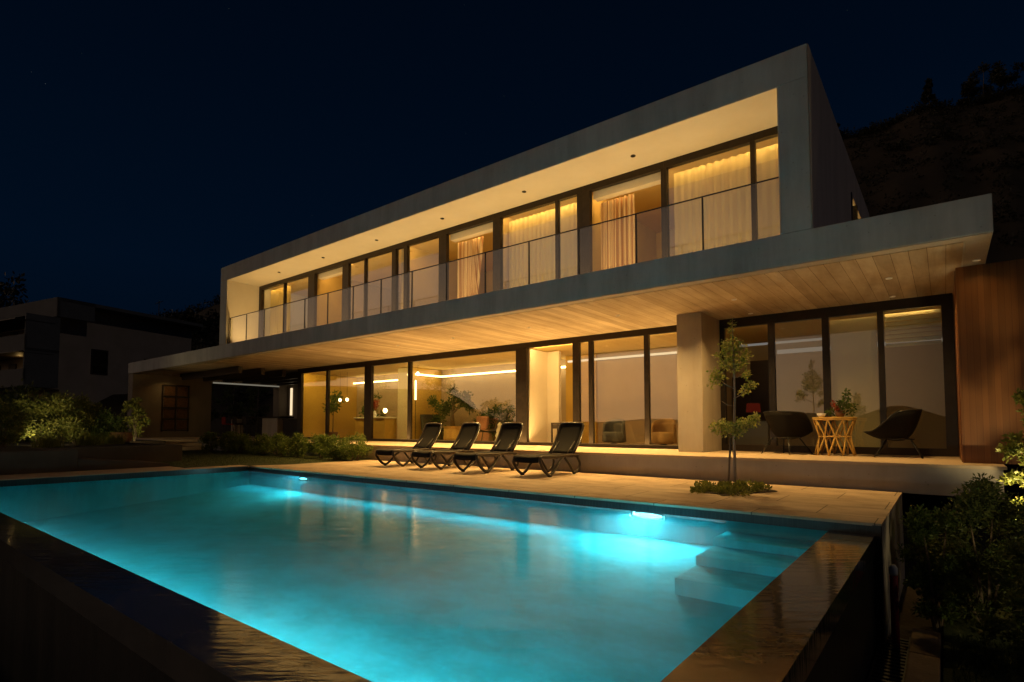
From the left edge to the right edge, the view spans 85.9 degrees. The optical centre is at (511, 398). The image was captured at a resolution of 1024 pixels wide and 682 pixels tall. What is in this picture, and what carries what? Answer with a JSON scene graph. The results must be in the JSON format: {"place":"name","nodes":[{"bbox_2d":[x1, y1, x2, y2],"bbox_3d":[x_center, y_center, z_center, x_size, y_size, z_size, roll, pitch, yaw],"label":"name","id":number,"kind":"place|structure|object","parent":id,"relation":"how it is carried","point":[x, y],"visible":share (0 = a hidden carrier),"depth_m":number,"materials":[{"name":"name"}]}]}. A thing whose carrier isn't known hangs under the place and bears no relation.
{"place":"outdoors","nodes":[
{"label":"outdoors","id":0,"kind":"place"},
{"bbox_2d":[0,436,165,451],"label":"garden ground","id":1,"kind":"structure","parent":0,"point":[23,446],"depth_m":16.28,"materials":[{"name":"soil"}]},
{"bbox_2d":[0,397,36,446],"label":"garden shrub","id":2,"kind":"object","parent":1,"relation":"on","point":[16,428],"visible":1,"depth_m":15.38,"materials":[{"name":"green plant"}]},
{"bbox_2d":[0,378,69,441],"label":"garden shrub","id":3,"kind":"object","parent":1,"relation":"on","point":[11,396],"visible":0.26,"depth_m":19.61,"materials":[{"name":"green plant"}]},
{"bbox_2d":[25,431,67,447],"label":"grass tuft","id":4,"kind":"object","parent":1,"relation":"on","point":[44,442],"visible":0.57,"depth_m":14.87,"materials":[{"name":"green plant"}]},
{"bbox_2d":[6,390,88,444],"bbox_3d":[-14.409,0.655,17.178,1.888,1.942,1.975,-1,-3,16],"label":"garden shrub","id":5,"kind":"object","parent":1,"relation":"on","point":[44,409],"visible":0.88,"depth_m":17.09,"materials":[{"name":"green plant"}]},
{"bbox_2d":[48,392,110,442],"bbox_3d":[-14.620,0.675,18.527,1.673,1.843,1.810,1,-3,-10],"label":"garden shrub","id":6,"kind":"object","parent":1,"relation":"on","point":[81,402],"visible":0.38,"depth_m":18.33,"materials":[{"name":"green plant"}]},
{"bbox_2d":[71,431,106,445],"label":"grass tuft","id":7,"kind":"object","parent":1,"relation":"on","point":[87,441],"visible":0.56,"depth_m":16.41,"materials":[{"name":"green plant"}]},
{"bbox_2d":[0,441,181,474],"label":"planter wall","id":8,"kind":"structure","parent":1,"relation":"on","point":[48,460],"depth_m":12.28,"materials":[{"name":"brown concrete"}]},
{"bbox_2d":[81,405,132,441],"bbox_3d":[-14.232,0.950,19.055,1.994,1.475,1.719,-2,-4,38],"label":"garden shrub","id":9,"kind":"object","parent":1,"relation":"on","point":[103,417],"visible":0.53,"depth_m":18.73,"materials":[{"name":"green plant"}]},
{"bbox_2d":[110,423,132,441],"bbox_3d":[-13.480,1.165,18.983,0.674,0.740,0.674,-1,-3,16],"label":"clay pot","id":10,"kind":"object","parent":1,"relation":"on","point":[122,430],"visible":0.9,"depth_m":18.86,"materials":[{"name":"green plant"}]},
{"bbox_2d":[119,397,151,440],"bbox_3d":[-14.354,0.784,20.973,0.956,1.765,1.088,-2,-4,38],"label":"climbing shrub","id":11,"kind":"object","parent":1,"relation":"on","point":[131,403],"visible":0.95,"depth_m":20.92,"materials":[{"name":"green plant"}]},
{"bbox_2d":[0,466,180,477],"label":"side path","id":12,"kind":"structure","parent":0,"point":[76,472],"depth_m":11.96,"materials":[{"name":"stone"}]},
{"bbox_2d":[101,431,126,443],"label":"grass tuft","id":13,"kind":"object","parent":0,"point":[114,440],"visible":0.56,"depth_m":17.49,"materials":[{"name":"green plant"}]},
{"bbox_2d":[0,464,288,480],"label":"coping path","id":14,"kind":"structure","parent":0,"point":[50,476],"depth_m":11.86,"materials":[{"name":"stone"}]},
{"bbox_2d":[151,439,204,450],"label":"garden steps","id":15,"kind":"structure","parent":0,"point":[190,444],"depth_m":22.87,"materials":[{"name":"stone"}]},
{"bbox_2d":[136,436,255,439],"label":"porch terrace","id":16,"kind":"structure","parent":0,"point":[175,438],"depth_m":24.70,"materials":[{"name":"stone"}]},
{"bbox_2d":[226,416,293,437],"bbox_3d":[-12.690,1.413,27.429,5.500,1.000,0.700,-2,-4,38],"label":"bar counter","id":17,"kind":"object","parent":16,"relation":"on","point":[271,426],"visible":0.77,"depth_m":26.26,"materials":[{"name":"black metal"}]},
{"bbox_2d":[161,450,367,467],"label":"lawn","id":18,"kind":"structure","parent":0,"point":[219,457],"depth_m":15.91,"materials":[{"name":"green plant"}]},
{"bbox_2d":[77,458,168,470],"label":"ramp","id":19,"kind":"structure","parent":18,"relation":"on","point":[86,464],"depth_m":12.96,"materials":[{"name":"brown concrete"}]},
{"bbox_2d":[198,430,223,451],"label":"hedge shrub","id":20,"kind":"object","parent":18,"relation":"on","point":[209,437],"visible":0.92,"depth_m":21.35,"materials":[{"name":"green plant"}]},
{"bbox_2d":[216,429,241,451],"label":"hedge shrub","id":21,"kind":"object","parent":18,"relation":"on","point":[228,435],"visible":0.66,"depth_m":20.70,"materials":[{"name":"green plant"}]},
{"bbox_2d":[224,432,254,453],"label":"hedge shrub","id":22,"kind":"object","parent":18,"relation":"on","point":[240,439],"visible":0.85,"depth_m":19.92,"materials":[{"name":"green plant"}]},
{"bbox_2d":[243,433,274,454],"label":"hedge shrub","id":23,"kind":"object","parent":18,"relation":"on","point":[257,446],"visible":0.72,"depth_m":19.20,"materials":[{"name":"green plant"}]},
{"bbox_2d":[262,431,295,455],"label":"hedge shrub","id":24,"kind":"object","parent":18,"relation":"on","point":[274,438],"visible":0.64,"depth_m":18.40,"materials":[{"name":"green plant"}]},
{"bbox_2d":[275,432,310,456],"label":"hedge shrub","id":25,"kind":"object","parent":18,"relation":"on","point":[299,441],"visible":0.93,"depth_m":17.63,"materials":[{"name":"green plant"}]},
{"bbox_2d":[303,433,330,457],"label":"hedge shrub","id":26,"kind":"object","parent":18,"relation":"on","point":[319,438],"visible":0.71,"depth_m":17.05,"materials":[{"name":"green plant"}]},
{"bbox_2d":[317,433,353,459],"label":"hedge shrub","id":27,"kind":"object","parent":18,"relation":"on","point":[332,450],"visible":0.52,"depth_m":16.34,"materials":[{"name":"green plant"}]},
{"bbox_2d":[334,432,373,460],"bbox_3d":[-4.565,1.401,15.875,1.116,0.934,1.019,1,-3,-28],"label":"hedge shrub","id":28,"kind":"object","parent":18,"relation":"on","point":[349,450],"visible":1,"depth_m":15.83,"materials":[{"name":"green plant"}]},
{"bbox_2d":[0,0,1023,315],"label":"sky","id":29,"kind":"structure","parent":0,"point":[149,149],"materials":[{"name":"blue"}]},
{"bbox_2d":[35,91,1023,434],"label":"hill","id":30,"kind":"structure","parent":0,"point":[907,183],"depth_m":63.70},
{"bbox_2d":[0,271,28,307],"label":"background tree","id":31,"kind":"object","parent":30,"relation":"on","point":[11,291],"visible":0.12,"depth_m":61.81,"materials":[{"name":"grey plant"}]},
{"bbox_2d":[185,309,219,333],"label":"background tree","id":32,"kind":"object","parent":30,"relation":"on","point":[215,325],"visible":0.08,"depth_m":61.22,"materials":[{"name":"green plant"}]},
{"bbox_2d":[919,78,937,108],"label":"ridge tree","id":33,"kind":"object","parent":30,"relation":"on","point":[927,88],"visible":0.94,"depth_m":85.59,"materials":[{"name":"green plant"}]},
{"bbox_2d":[956,80,979,104],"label":"ridge tree","id":34,"kind":"object","parent":30,"relation":"on","point":[968,87],"visible":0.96,"depth_m":85.27,"materials":[{"name":"green plant"}]},
{"bbox_2d":[963,61,1007,97],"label":"ridge tree","id":35,"kind":"object","parent":30,"relation":"on","point":[984,68],"visible":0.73,"depth_m":86.02,"materials":[{"name":"grey plant"}]},
{"bbox_2d":[986,61,1023,88],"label":"ridge tree","id":36,"kind":"object","parent":30,"relation":"on","point":[1005,80],"visible":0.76,"depth_m":85.47,"materials":[{"name":"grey plant"}]},
{"bbox_2d":[890,580,943,681],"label":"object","id":37,"kind":"structure","parent":0,"point":[908,621],"depth_m":6.57,"materials":[{"name":"soil"}]},
{"bbox_2d":[867,636,910,681],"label":"drain grate","id":38,"kind":"object","parent":37,"relation":"on","point":[889,663],"visible":0.84,"depth_m":5.16,"materials":[{"name":"metal"}]},
{"bbox_2d":[888,564,899,648],"bbox_3d":[3.845,2.129,5.529,0.080,0.910,0.080,-2,-4,38],"label":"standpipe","id":39,"kind":"object","parent":37,"relation":"on","point":[894,603],"visible":0.9,"depth_m":5.51,"materials":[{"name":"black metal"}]},
{"bbox_2d":[904,628,941,681],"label":"kerb","id":40,"kind":"structure","parent":37,"relation":"on","point":[924,661],"depth_m":5.14,"materials":[{"name":"stone"}]},
{"bbox_2d":[894,503,976,631],"bbox_3d":[4.763,1.900,6.192,0.659,1.424,0.733,0,-3,-10],"label":"bank shrub","id":41,"kind":"object","parent":37,"relation":"on","point":[923,529],"visible":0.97,"depth_m":6.18,"materials":[{"name":"green plant"}]},
{"bbox_2d":[903,508,1017,584],"bbox_3d":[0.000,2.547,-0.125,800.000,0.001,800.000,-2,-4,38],"label":"ground","id":42,"kind":"structure","parent":0,"point":[982,542],"depth_m":12.37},
{"bbox_2d":[0,466,876,681],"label":"swimming pool","id":43,"kind":"structure","parent":42,"relation":"on","point":[240,574],"depth_m":5.33,"materials":[{"name":"blue liquid"}]},
{"bbox_2d":[872,525,885,646],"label":"edge trim","id":44,"kind":"structure","parent":43,"relation":"attached to","point":[879,593],"depth_m":5.60,"materials":[{"name":"metal"}]},
{"bbox_2d":[198,440,1004,498],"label":"plinth wall","id":45,"kind":"structure","parent":42,"relation":"on","point":[927,480],"depth_m":9.53,"materials":[{"name":"concrete"}]},
{"bbox_2d":[282,419,296,437],"bbox_3d":[-9.757,1.357,25.174,1.740,0.890,0.660,-2,-4,38],"label":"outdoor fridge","id":46,"kind":"object","parent":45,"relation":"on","point":[289,427],"visible":0.29,"depth_m":25.09,"materials":[{"name":"black metal"}]},
{"bbox_2d":[127,43,993,456],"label":"house","id":47,"kind":"structure","parent":45,"relation":"on","point":[579,351],"depth_m":12.94,"materials":[{"name":"concrete"}]},
{"bbox_2d":[161,384,189,431],"bbox_3d":[-16.562,0.468,27.104,0.060,2.290,1.230,-2,-4,38],"label":"iron panel","id":48,"kind":"object","parent":47,"relation":"attached to","point":[167,420],"visible":1,"depth_m":27.07,"materials":[{"name":"brown metal"}]},
{"bbox_2d":[270,285,290,334],"bbox_3d":[-8.702,-3.092,20.627,1.440,2.121,0.069,-2,-4,38],"label":"sheer curtain","id":49,"kind":"object","parent":47,"relation":"hanging from","point":[276,320],"visible":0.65,"depth_m":20.69,"materials":[{"name":"beige fabric"}]},
{"bbox_2d":[258,271,309,337],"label":"window","id":50,"kind":"structure","parent":47,"relation":"in","point":[284,282],"depth_m":20.00,"materials":[{"name":"brown metal"}]},
{"bbox_2d":[309,260,344,327],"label":"window","id":51,"kind":"structure","parent":47,"relation":"in","point":[313,273],"depth_m":18.72,"materials":[{"name":"brown metal"}]},
{"bbox_2d":[321,389,343,437],"bbox_3d":[-7.823,0.661,23.954,1.127,2.162,0.870,-2,-4,38],"label":"indoor bush","id":52,"kind":"object","parent":47,"relation":"on","point":[333,403],"visible":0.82,"depth_m":23.83,"materials":[{"name":"green plant"}]},
{"bbox_2d":[297,361,368,440],"bbox_3d":[-7.302,0.150,22.308,4.930,3.016,0.120,-2,-4,38],"label":"window","id":53,"kind":"structure","parent":47,"relation":"in","point":[301,372],"depth_m":22.43,"materials":[{"name":"brown metal"}]},
{"bbox_2d":[345,245,394,320],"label":"window","id":54,"kind":"structure","parent":47,"relation":"in","point":[348,263],"depth_m":17.04,"materials":[{"name":"brown metal"}]},
{"bbox_2d":[354,417,397,438],"bbox_3d":[-5.589,1.213,22.550,2.020,0.920,0.700,-2,-4,38],"label":"kitchen counter","id":55,"kind":"object","parent":47,"relation":"on","point":[384,427],"visible":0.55,"depth_m":22.03,"materials":[{"name":"brown wood"}]},
{"bbox_2d":[395,230,442,310],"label":"window","id":56,"kind":"structure","parent":47,"relation":"in","point":[406,245],"depth_m":15.83,"materials":[{"name":"brown metal"}]},
{"bbox_2d":[420,414,443,439],"bbox_3d":[-3.052,1.095,21.020,0.720,1.015,1.059,1,-3,-22],"label":"lounge chair","id":57,"kind":"object","parent":47,"relation":"on","point":[425,419],"visible":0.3,"depth_m":21.35,"materials":[{"name":"black leather"}]},
{"bbox_2d":[427,395,446,439],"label":"indoor bush","id":58,"kind":"object","parent":47,"relation":"on","point":[432,401],"visible":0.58,"depth_m":21.40,"materials":[{"name":"green plant"}]},
{"bbox_2d":[368,343,520,444],"bbox_3d":[-2.529,-0.035,18.561,7.208,3.016,0.120,-2,-4,38],"label":"window","id":59,"kind":"structure","parent":47,"relation":"in","point":[512,347],"depth_m":19.03,"materials":[{"name":"brown metal"}]},
{"bbox_2d":[437,385,477,439],"bbox_3d":[-2.054,0.506,20.360,1.691,2.117,0.777,-2,-4,38],"label":"indoor tree","id":60,"kind":"object","parent":47,"relation":"on","point":[451,431],"visible":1,"depth_m":20.23,"materials":[{"name":"green plant"}]},
{"bbox_2d":[442,213,496,300],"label":"window","id":61,"kind":"structure","parent":47,"relation":"in","point":[490,218],"depth_m":14.58,"materials":[{"name":"brown metal"}]},
{"bbox_2d":[457,236,483,297],"bbox_3d":[-1.132,-3.297,14.744,0.940,1.951,0.099,-2,-4,38],"label":"drape","id":62,"kind":"object","parent":47,"relation":"hanging from","point":[469,271],"visible":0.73,"depth_m":14.77,"materials":[{"name":"fabric"}]},
{"bbox_2d":[476,416,497,440],"bbox_3d":[-0.992,1.099,20.148,1.000,0.912,0.700,-2,-4,38],"label":"sofa","id":63,"kind":"object","parent":47,"relation":"on","point":[483,421],"visible":0.48,"depth_m":19.86,"materials":[{"name":"fabric"}]},
{"bbox_2d":[475,413,508,440],"bbox_3d":[-0.718,0.989,18.864,1.059,1.015,0.720,1,-3,-22],"label":"lounge chair","id":64,"kind":"object","parent":47,"relation":"on","point":[502,418],"visible":0.62,"depth_m":18.88,"materials":[{"name":"black leather"}]},
{"bbox_2d":[485,404,515,438],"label":"indoor bush","id":65,"kind":"object","parent":47,"relation":"on","point":[495,412],"visible":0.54,"depth_m":19.75,"materials":[{"name":"green plant"}]},
{"bbox_2d":[496,186,583,290],"bbox_3d":[0.632,-3.523,12.997,2.498,2.331,0.120,-2,-4,38],"label":"window","id":66,"kind":"structure","parent":47,"relation":"in","point":[577,192],"depth_m":12.67,"materials":[{"name":"brown metal"}]},
{"bbox_2d":[509,203,576,287],"bbox_3d":[0.795,-3.449,13.171,2.200,2.101,0.070,-2,-4,38],"label":"sheer curtain","id":67,"kind":"object","parent":47,"relation":"hanging from","point":[542,251],"visible":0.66,"depth_m":13.24,"materials":[{"name":"beige fabric"}]},
{"bbox_2d":[521,337,575,445],"bbox_3d":[1.047,-0.173,15.753,1.886,3.016,0.120,-2,-4,38],"label":"window","id":68,"kind":"structure","parent":47,"relation":"in","point":[525,347],"depth_m":16.15,"materials":[{"name":"brown metal"}]},
{"bbox_2d":[602,419,625,443],"bbox_3d":[2.868,0.943,15.433,0.631,0.760,0.631,0,-3,-7],"label":"tub chair","id":69,"kind":"object","parent":47,"relation":"on","point":[614,431],"visible":0.94,"depth_m":15.29,"materials":[{"name":"fabric"}]},
{"bbox_2d":[600,193,634,269],"bbox_3d":[2.312,-3.430,12.040,0.820,1.951,0.098,-2,-4,38],"label":"drape","id":70,"kind":"object","parent":47,"relation":"hanging from","point":[617,242],"visible":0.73,"depth_m":12.04,"materials":[{"name":"fabric"}]},
{"bbox_2d":[583,161,664,272],"bbox_3d":[2.349,-3.589,11.649,1.868,2.331,0.120,-2,-4,38],"label":"window","id":71,"kind":"structure","parent":47,"relation":"in","point":[588,189],"depth_m":11.98,"materials":[{"name":"brown metal"}]},
{"bbox_2d":[575,325,677,448],"bbox_3d":[3.099,-0.252,14.142,3.330,3.016,0.120,-2,-4,38],"label":"window","id":72,"kind":"structure","parent":47,"relation":"in","point":[647,332],"depth_m":14.44,"materials":[{"name":"brown metal"}]},
{"bbox_2d":[651,419,676,444],"bbox_3d":[4.008,0.899,14.538,0.631,0.760,0.631,0,-3,-7],"label":"tub chair","id":73,"kind":"object","parent":47,"relation":"on","point":[663,431],"visible":0.96,"depth_m":14.41,"materials":[{"name":"orange fabric"}]},
{"bbox_2d":[663,126,777,256],"bbox_3d":[4.016,-3.654,10.340,2.368,2.331,0.120,-2,-4,38],"label":"window","id":74,"kind":"structure","parent":47,"relation":"in","point":[751,139],"depth_m":10.30,"materials":[{"name":"brown metal"}]},
{"bbox_2d":[674,144,779,254],"bbox_3d":[4.191,-3.580,10.504,2.240,2.101,0.070,-2,-4,38],"label":"sheer curtain","id":75,"kind":"object","parent":47,"relation":"hanging from","point":[727,217],"visible":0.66,"depth_m":10.58,"materials":[{"name":"beige fabric"}]},
{"bbox_2d":[732,360,768,443],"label":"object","id":76,"kind":"structure","parent":47,"relation":"in","point":[758,369],"depth_m":14.37,"materials":[{"name":"brown wood"}]},
{"bbox_2d":[736,420,769,444],"bbox_3d":[5.986,0.859,13.617,0.790,0.650,0.490,-2,-4,38],"label":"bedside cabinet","id":77,"kind":"object","parent":47,"relation":"on","point":[759,434],"visible":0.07,"depth_m":13.36,"materials":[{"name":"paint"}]},
{"bbox_2d":[746,403,760,417],"bbox_3d":[5.975,0.323,13.620,0.340,0.420,0.340,-2,-4,38],"label":"bedroom lamp","id":78,"kind":"object","parent":77,"relation":"on","point":[753,407],"visible":0.77,"depth_m":13.49,"materials":[{"name":"fabric"}]},
{"bbox_2d":[719,293,958,456],"bbox_3d":[6.519,-0.384,11.457,4.230,3.016,0.120,-2,-4,38],"label":"window","id":79,"kind":"structure","parent":47,"relation":"in","point":[945,301],"depth_m":11.00,"materials":[{"name":"brown metal"}]},
{"bbox_2d":[830,316,879,446],"bbox_3d":[6.983,-0.292,11.217,0.810,2.713,0.005,-2,-4,38],"label":"roller blind","id":80,"kind":"object","parent":47,"relation":"attached to","point":[854,363],"visible":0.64,"depth_m":11.18,"materials":[{"name":"fabric"}]},
{"bbox_2d":[851,192,862,220],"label":"window","id":81,"kind":"structure","parent":47,"relation":"in","point":[854,209],"depth_m":12.77,"materials":[{"name":"glass"}]},
{"bbox_2d":[885,309,941,347],"bbox_3d":[7.765,-1.362,10.670,0.880,0.672,0.053,-2,-4,38],"label":"pleated blind","id":82,"kind":"object","parent":47,"relation":"attached to","point":[911,331],"visible":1,"depth_m":10.66,"materials":[{"name":"fabric"}]},
{"bbox_2d":[198,438,1006,469],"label":"terrace","id":83,"kind":"structure","parent":45,"relation":"on","point":[911,461],"depth_m":10.51,"materials":[{"name":"stone"}]},
{"bbox_2d":[761,411,812,454],"bbox_3d":[5.620,0.686,11.184,0.896,0.870,0.845,1,-3,-28],"label":"shell chair","id":84,"kind":"object","parent":83,"relation":"on","point":[784,425],"visible":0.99,"depth_m":10.92,"materials":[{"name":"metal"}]},
{"bbox_2d":[812,417,856,455],"bbox_3d":[6.219,0.723,10.607,0.760,0.735,0.760,-2,-4,38],"label":"bamboo table","id":85,"kind":"object","parent":83,"relation":"on","point":[846,436],"visible":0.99,"depth_m":10.47,"materials":[{"name":"brown wood"}]},
{"bbox_2d":[824,388,858,416],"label":"potted plant","id":86,"kind":"object","parent":85,"relation":"on","point":[838,408],"visible":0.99,"depth_m":10.52,"materials":[{"name":"green plant"}]},
{"bbox_2d":[864,409,922,458],"bbox_3d":[6.945,0.630,10.038,0.896,0.870,0.845,-2,-3,36],"label":"shell chair","id":87,"kind":"object","parent":83,"relation":"on","point":[901,425],"visible":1,"depth_m":9.75,"materials":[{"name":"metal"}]},
{"bbox_2d":[953,259,1023,464],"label":"timber wall","id":88,"kind":"structure","parent":83,"relation":"on","point":[988,300],"depth_m":8.27,"materials":[{"name":"red wood"}]},
{"bbox_2d":[882,495,904,640],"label":"deck wall","id":89,"kind":"structure","parent":42,"relation":"on","point":[892,531],"depth_m":6.57,"materials":[{"name":"concrete"}]},
{"bbox_2d":[255,460,902,526],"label":"pool deck","id":90,"kind":"structure","parent":89,"relation":"on","point":[853,506],"depth_m":8.53,"materials":[{"name":"stone"}]},
{"bbox_2d":[375,423,441,466],"bbox_3d":[-2.615,1.160,14.158,0.760,1.101,1.720,-2,-4,38],"label":"sun lounger","id":91,"kind":"object","parent":90,"relation":"on","point":[428,436],"visible":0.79,"depth_m":14.44,"materials":[{"name":"brown plastic"}]},
{"bbox_2d":[411,422,480,469],"bbox_3d":[-1.549,1.117,13.270,0.760,1.101,1.720,-2,-4,39],"label":"sun lounger","id":92,"kind":"object","parent":90,"relation":"on","point":[466,437],"visible":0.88,"depth_m":13.52,"materials":[{"name":"brown plastic"}]},
{"bbox_2d":[453,422,522,472],"bbox_3d":[-0.484,1.068,12.282,0.760,1.101,1.720,-2,-4,37],"label":"sun lounger","id":93,"kind":"object","parent":90,"relation":"on","point":[507,439],"visible":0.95,"depth_m":12.56,"materials":[{"name":"brown plastic"}]},
{"bbox_2d":[512,422,583,476],"bbox_3d":[0.803,1.026,11.424,0.760,1.101,1.720,-2,-4,39],"label":"sun lounger","id":94,"kind":"object","parent":90,"relation":"on","point":[567,440],"visible":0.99,"depth_m":11.71,"materials":[{"name":"brown plastic"}]},
{"bbox_2d":[705,486,776,495],"bbox_3d":[3.426,1.474,8.658,1.529,0.106,1.140,2,-3,-28],"label":"planting bed","id":95,"kind":"object","parent":90,"relation":"on","point":[762,491],"visible":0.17,"depth_m":8.22,"materials":[{"name":"soil"}]},
{"bbox_2d":[690,479,771,496],"bbox_3d":[3.407,1.395,8.673,1.219,0.231,1.867,-2,-4,38],"label":"ground cover","id":96,"kind":"object","parent":95,"relation":"on","point":[723,486],"visible":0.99,"depth_m":8.38,"materials":[{"name":"green plant"}]},
{"bbox_2d":[706,318,760,482],"bbox_3d":[3.692,0.047,9.207,0.877,2.812,0.384,-2,-4,38],"label":"sapling","id":97,"kind":"object","parent":95,"relation":"on","point":[727,428],"visible":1,"depth_m":9.17,"materials":[{"name":"green plant"}]},
{"bbox_2d":[902,464,1023,514],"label":"terrain","id":98,"kind":"structure","parent":0,"point":[930,502],"depth_m":14.59,"materials":[{"name":"soil"}]},
{"bbox_2d":[943,578,1023,681],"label":"garden ground","id":99,"kind":"structure","parent":0,"point":[958,625],"depth_m":5.42,"materials":[{"name":"green plant"}]},
{"bbox_2d":[907,472,1023,627],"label":"bank shrub","id":100,"kind":"object","parent":99,"relation":"on","point":[967,505],"visible":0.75,"depth_m":6.13,"materials":[{"name":"green plant"}]},
{"bbox_2d":[966,535,1023,656],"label":"bank shrub","id":101,"kind":"object","parent":99,"relation":"on","point":[1017,599],"visible":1,"depth_m":5.09,"materials":[{"name":"green plant"}]},
{"bbox_2d":[987,502,1023,623],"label":"bank shrub","id":102,"kind":"object","parent":99,"relation":"on","point":[1002,581],"visible":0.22,"depth_m":5.95,"materials":[{"name":"green plant"}]},
{"bbox_2d":[995,388,1023,525],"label":"tall shrub","id":103,"kind":"object","parent":99,"relation":"on","point":[1012,447],"visible":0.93,"depth_m":6.83,"materials":[{"name":"green plant"}]},
{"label":"garden terrain","id":104,"kind":"structure","parent":0,"visible":0},
{"bbox_2d":[0,297,218,431],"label":"neighbour house","id":105,"kind":"structure","parent":104,"relation":"on","point":[62,345],"depth_m":40.83,"materials":[{"name":"grey paint"}]},
{"bbox_2d":[90,349,107,374],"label":"window","id":106,"kind":"structure","parent":105,"relation":"in","point":[99,358],"depth_m":41.99,"materials":[{"name":"black glass"}]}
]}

